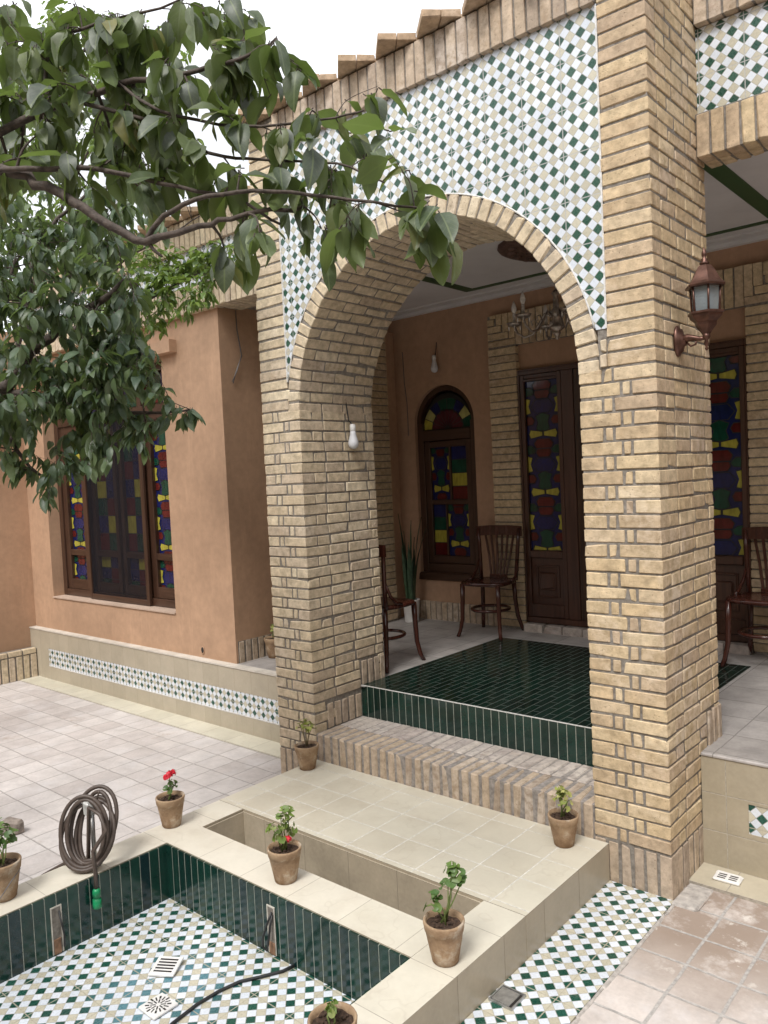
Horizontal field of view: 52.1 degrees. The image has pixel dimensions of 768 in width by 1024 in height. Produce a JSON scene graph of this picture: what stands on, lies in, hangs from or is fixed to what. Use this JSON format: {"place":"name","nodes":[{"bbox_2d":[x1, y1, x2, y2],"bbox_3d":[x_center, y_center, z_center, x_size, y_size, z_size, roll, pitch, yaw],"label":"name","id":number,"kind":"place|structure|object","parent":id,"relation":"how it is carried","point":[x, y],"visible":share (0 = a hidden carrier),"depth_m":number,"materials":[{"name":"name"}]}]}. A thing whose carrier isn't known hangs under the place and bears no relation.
{"place":"outdoors","nodes":[
{"label":"outdoors","id":0,"kind":"place"},
{"bbox_2d":[0,681,280,884],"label":"courtyard pavement","id":1,"kind":"structure","parent":0,"point":[59,751],"depth_m":5.44,"materials":[{"name":"grey tile"}]},
{"bbox_2d":[1,817,23,835],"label":"broken brick","id":2,"kind":"object","parent":1,"relation":"on","point":[16,823],"visible":0.7,"depth_m":4.43,"materials":[{"name":"beige stone"}]},
{"bbox_2d":[0,180,205,514],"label":"laurel tree","id":3,"kind":"object","parent":1,"relation":"on","point":[122,350],"visible":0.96,"depth_m":3.25,"materials":[{"name":"green plant"}]},
{"bbox_2d":[0,0,235,355],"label":"orange tree","id":4,"kind":"object","parent":1,"relation":"on","point":[196,267],"visible":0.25,"depth_m":4.85,"materials":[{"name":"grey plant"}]},
{"bbox_2d":[0,0,462,294],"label":"persimmon tree","id":5,"kind":"object","parent":1,"relation":"on","point":[51,59],"visible":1,"depth_m":2.00,"materials":[{"name":"green plant"}]},
{"bbox_2d":[20,676,280,758],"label":"cream border path","id":6,"kind":"structure","parent":0,"point":[251,742],"depth_m":6.52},
{"bbox_2d":[0,0,463,331],"label":"sky","id":7,"kind":"structure","parent":0,"point":[314,31],"materials":[{"name":"white"}]},
{"bbox_2d":[461,880,672,1023],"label":"mosaic path","id":8,"kind":"structure","parent":0,"point":[563,973],"depth_m":3.07,"materials":[{"name":"multicoloured tile"}]},
{"bbox_2d":[488,984,525,1010],"bbox_3d":[0.448,1.765,2.854,0.099,0.010,0.099,0,3,41],"label":"floor drain","id":9,"kind":"object","parent":8,"relation":"on","point":[507,997],"visible":1,"depth_m":2.85,"materials":[{"name":"metal"}]},
{"bbox_2d":[577,891,767,1023],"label":"side pavement","id":10,"kind":"structure","parent":0,"point":[707,963],"depth_m":2.95,"materials":[{"name":"beige tile"}]},
{"bbox_2d":[689,862,767,906],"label":"tan border path","id":11,"kind":"structure","parent":0,"point":[751,888],"depth_m":3.53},
{"bbox_2d":[712,870,743,885],"bbox_3d":[1.569,1.668,3.579,0.115,0.012,0.085,-1,3,38],"label":"drain cover","id":12,"kind":"object","parent":11,"relation":"on","point":[727,877],"visible":1,"depth_m":3.57,"materials":[{"name":"white plastic"}]},
{"label":"ground","id":13,"kind":"structure","parent":0,"visible":0},
{"bbox_2d":[0,332,37,684],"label":"courtyard wall","id":14,"kind":"structure","parent":13,"relation":"on","point":[18,657],"depth_m":8.17,"materials":[{"name":"paint"}]},
{"bbox_2d":[0,760,609,1023],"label":"tiled pool","id":15,"kind":"structure","parent":13,"relation":"in","point":[208,898],"depth_m":3.40,"materials":[{"name":"beige tile"}]},
{"bbox_2d":[0,817,21,902],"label":"potted plant","id":16,"kind":"object","parent":15,"relation":"on","point":[10,865],"visible":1,"depth_m":3.37,"materials":[{"name":"green plant"}]},
{"bbox_2d":[41,784,118,909],"bbox_3d":[-1.585,1.561,3.727,0.761,0.525,0.217,-2,3,22],"label":"garden hose","id":17,"kind":"object","parent":15,"relation":"on","point":[77,861],"visible":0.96,"depth_m":3.62,"materials":[{"name":"brown rubber"}]},
{"bbox_2d":[83,802,96,854],"bbox_3d":[-1.363,1.496,3.657,0.092,0.311,0.058,0,3,41],"label":"hose stand","id":18,"kind":"object","parent":15,"relation":"on","point":[93,832],"visible":0.46,"depth_m":3.64,"materials":[{"name":"metal"}]},
{"bbox_2d":[138,993,177,1019],"bbox_3d":[-0.874,1.912,3.038,0.110,0.013,0.110,0,3,41],"label":"drain cover","id":19,"kind":"object","parent":15,"relation":"on","point":[157,1006],"visible":1,"depth_m":3.03,"materials":[{"name":"white plastic"}]},
{"bbox_2d":[148,956,183,976],"bbox_3d":[-0.909,1.897,3.277,0.110,0.013,0.110,-2,8,9],"label":"drain cover","id":20,"kind":"object","parent":15,"relation":"on","point":[165,966],"visible":1,"depth_m":3.27,"materials":[{"name":"white plastic"}]},
{"bbox_2d":[155,769,184,828],"bbox_3d":[-1.099,1.468,4.037,0.148,0.288,0.149,-3,3,-16],"label":"potted plant","id":21,"kind":"object","parent":15,"relation":"on","point":[170,802],"visible":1,"depth_m":4.00,"materials":[{"name":"brown plant"}]},
{"bbox_2d":[170,964,294,1023],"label":"pool cable","id":22,"kind":"object","parent":15,"relation":"on","point":[185,1013],"visible":1,"depth_m":3.13,"materials":[{"name":"black rubber"}]},
{"bbox_2d":[265,805,301,884],"bbox_3d":[-0.436,1.442,3.424,0.152,0.332,0.149,-3,3,-5],"label":"potted plant","id":23,"kind":"object","parent":15,"relation":"on","point":[284,852],"visible":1,"depth_m":3.40,"materials":[{"name":"green plant"}]},
{"bbox_2d":[294,718,318,770],"bbox_3d":[-0.469,1.396,4.744,0.152,0.309,0.146,-5,3,-41],"label":"potted plant","id":24,"kind":"object","parent":15,"relation":"on","point":[306,751],"visible":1,"depth_m":4.71,"materials":[{"name":"brown plant"}]},
{"bbox_2d":[307,998,357,1023],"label":"potted plant","id":25,"kind":"object","parent":15,"relation":"on","point":[334,1011],"visible":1,"depth_m":2.34,"materials":[{"name":"green plant"}]},
{"bbox_2d":[423,861,466,967],"bbox_3d":[0.214,1.427,2.807,0.152,0.358,0.155,0,3,41],"label":"potted plant","id":26,"kind":"object","parent":15,"relation":"on","point":[444,928],"visible":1,"depth_m":2.78,"materials":[{"name":"green plant"}]},
{"bbox_2d":[547,785,578,848],"bbox_3d":[0.829,1.403,3.633,0.142,0.273,0.147,-2,3,16],"label":"potted plant","id":27,"kind":"object","parent":15,"relation":"on","point":[563,821],"visible":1,"depth_m":3.60,"materials":[{"name":"yellow plant"}]},
{"bbox_2d":[9,0,767,899],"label":"house","id":28,"kind":"structure","parent":13,"relation":"on","point":[601,166],"depth_m":4.86,"materials":[{"name":"brick"}]},
{"bbox_2d":[53,362,175,608],"bbox_3d":[-2.529,-0.221,7.403,2.145,2.141,0.123,0,3,41],"label":"window","id":29,"kind":"structure","parent":28,"relation":"in","point":[116,541],"depth_m":7.27,"materials":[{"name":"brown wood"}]},
{"bbox_2d":[232,310,241,382],"bbox_3d":[-1.159,-1.289,6.130,0.017,0.572,0.121,0,3,41],"label":"loose wire","id":30,"kind":"object","parent":28,"relation":"hanging from","point":[240,349],"visible":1,"depth_m":6.14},
{"bbox_2d":[264,623,275,658],"bbox_3d":[-0.884,1.021,6.297,0.160,0.289,0.164,-4,3,-28],"label":"potted plant","id":31,"kind":"object","parent":28,"relation":"on","point":[269,644],"visible":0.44,"depth_m":6.25,"materials":[{"name":"brown plant"}]},
{"bbox_2d":[346,403,358,448],"bbox_3d":[-0.206,-0.575,5.097,0.070,0.333,0.072,-4,3,-19],"label":"hanging bulb","id":32,"kind":"object","parent":28,"relation":"hanging from","point":[353,442],"visible":1,"depth_m":5.08,"materials":[{"name":"white glass"}]},
{"bbox_2d":[378,544,425,673],"bbox_3d":[-0.018,0.667,5.764,0.430,0.915,0.477,-1,3,38],"label":"cafe chair","id":33,"kind":"object","parent":28,"relation":"on","point":[390,602],"visible":0.41,"depth_m":5.54,"materials":[{"name":"brown wood"}]},
{"bbox_2d":[402,352,408,435],"bbox_3d":[0.204,-1.131,7.526,0.037,0.800,0.009,0,3,41],"label":"loose wire","id":34,"kind":"object","parent":28,"relation":"attached to","point":[405,393],"visible":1,"depth_m":7.52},
{"bbox_2d":[398,514,425,622],"bbox_3d":[0.284,0.521,7.366,0.252,1.020,0.173,-3,3,-4],"label":"snake plant","id":35,"kind":"object","parent":28,"relation":"on","point":[409,567],"visible":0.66,"depth_m":7.34,"materials":[{"name":"green plant"}]},
{"bbox_2d":[431,342,437,372],"bbox_3d":[0.460,-1.424,7.227,0.069,0.283,0.077,-3,3,3],"label":"hanging bulb","id":36,"kind":"object","parent":28,"relation":"hanging from","point":[434,367],"visible":1,"depth_m":7.21,"materials":[{"name":"white glass"}]},
{"bbox_2d":[417,385,478,581],"bbox_3d":[0.624,-0.298,7.346,0.880,1.965,0.185,0,3,41],"label":"arched window","id":37,"kind":"structure","parent":28,"relation":"in","point":[445,418],"depth_m":7.35,"materials":[{"name":"brown wood"}]},
{"bbox_2d":[457,525,523,639],"bbox_3d":[0.895,0.584,6.659,0.430,0.915,0.477,-1,3,35],"label":"cafe chair","id":38,"kind":"object","parent":28,"relation":"on","point":[497,581],"visible":1,"depth_m":6.74,"materials":[{"name":"brown wood"}]},
{"bbox_2d":[507,283,574,339],"bbox_3d":[1.175,-1.480,5.374,0.696,0.600,0.683,0,3,41],"label":"chandelier","id":39,"kind":"object","parent":28,"relation":"hanging from","point":[556,325],"visible":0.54,"depth_m":5.36,"materials":[{"name":"brown metal"}]},
{"bbox_2d":[673,247,725,356],"bbox_3d":[1.388,-0.925,3.443,0.216,0.459,0.151,0,3,41],"label":"wall lantern","id":40,"kind":"object","parent":28,"relation":"attached to","point":[705,285],"depth_m":3.40,"materials":[{"name":"orange metal"}]},
{"bbox_2d":[719,526,767,666],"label":"cafe chair","id":41,"kind":"object","parent":28,"relation":"on","point":[750,598],"visible":1,"depth_m":5.40,"materials":[{"name":"brown wood"}]},
{"bbox_2d":[570,883,712,1023],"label":"cement kerb","id":42,"kind":"structure","parent":13,"relation":"on","point":[692,897],"depth_m":3.38,"materials":[{"name":"grey concrete"}]}
]}

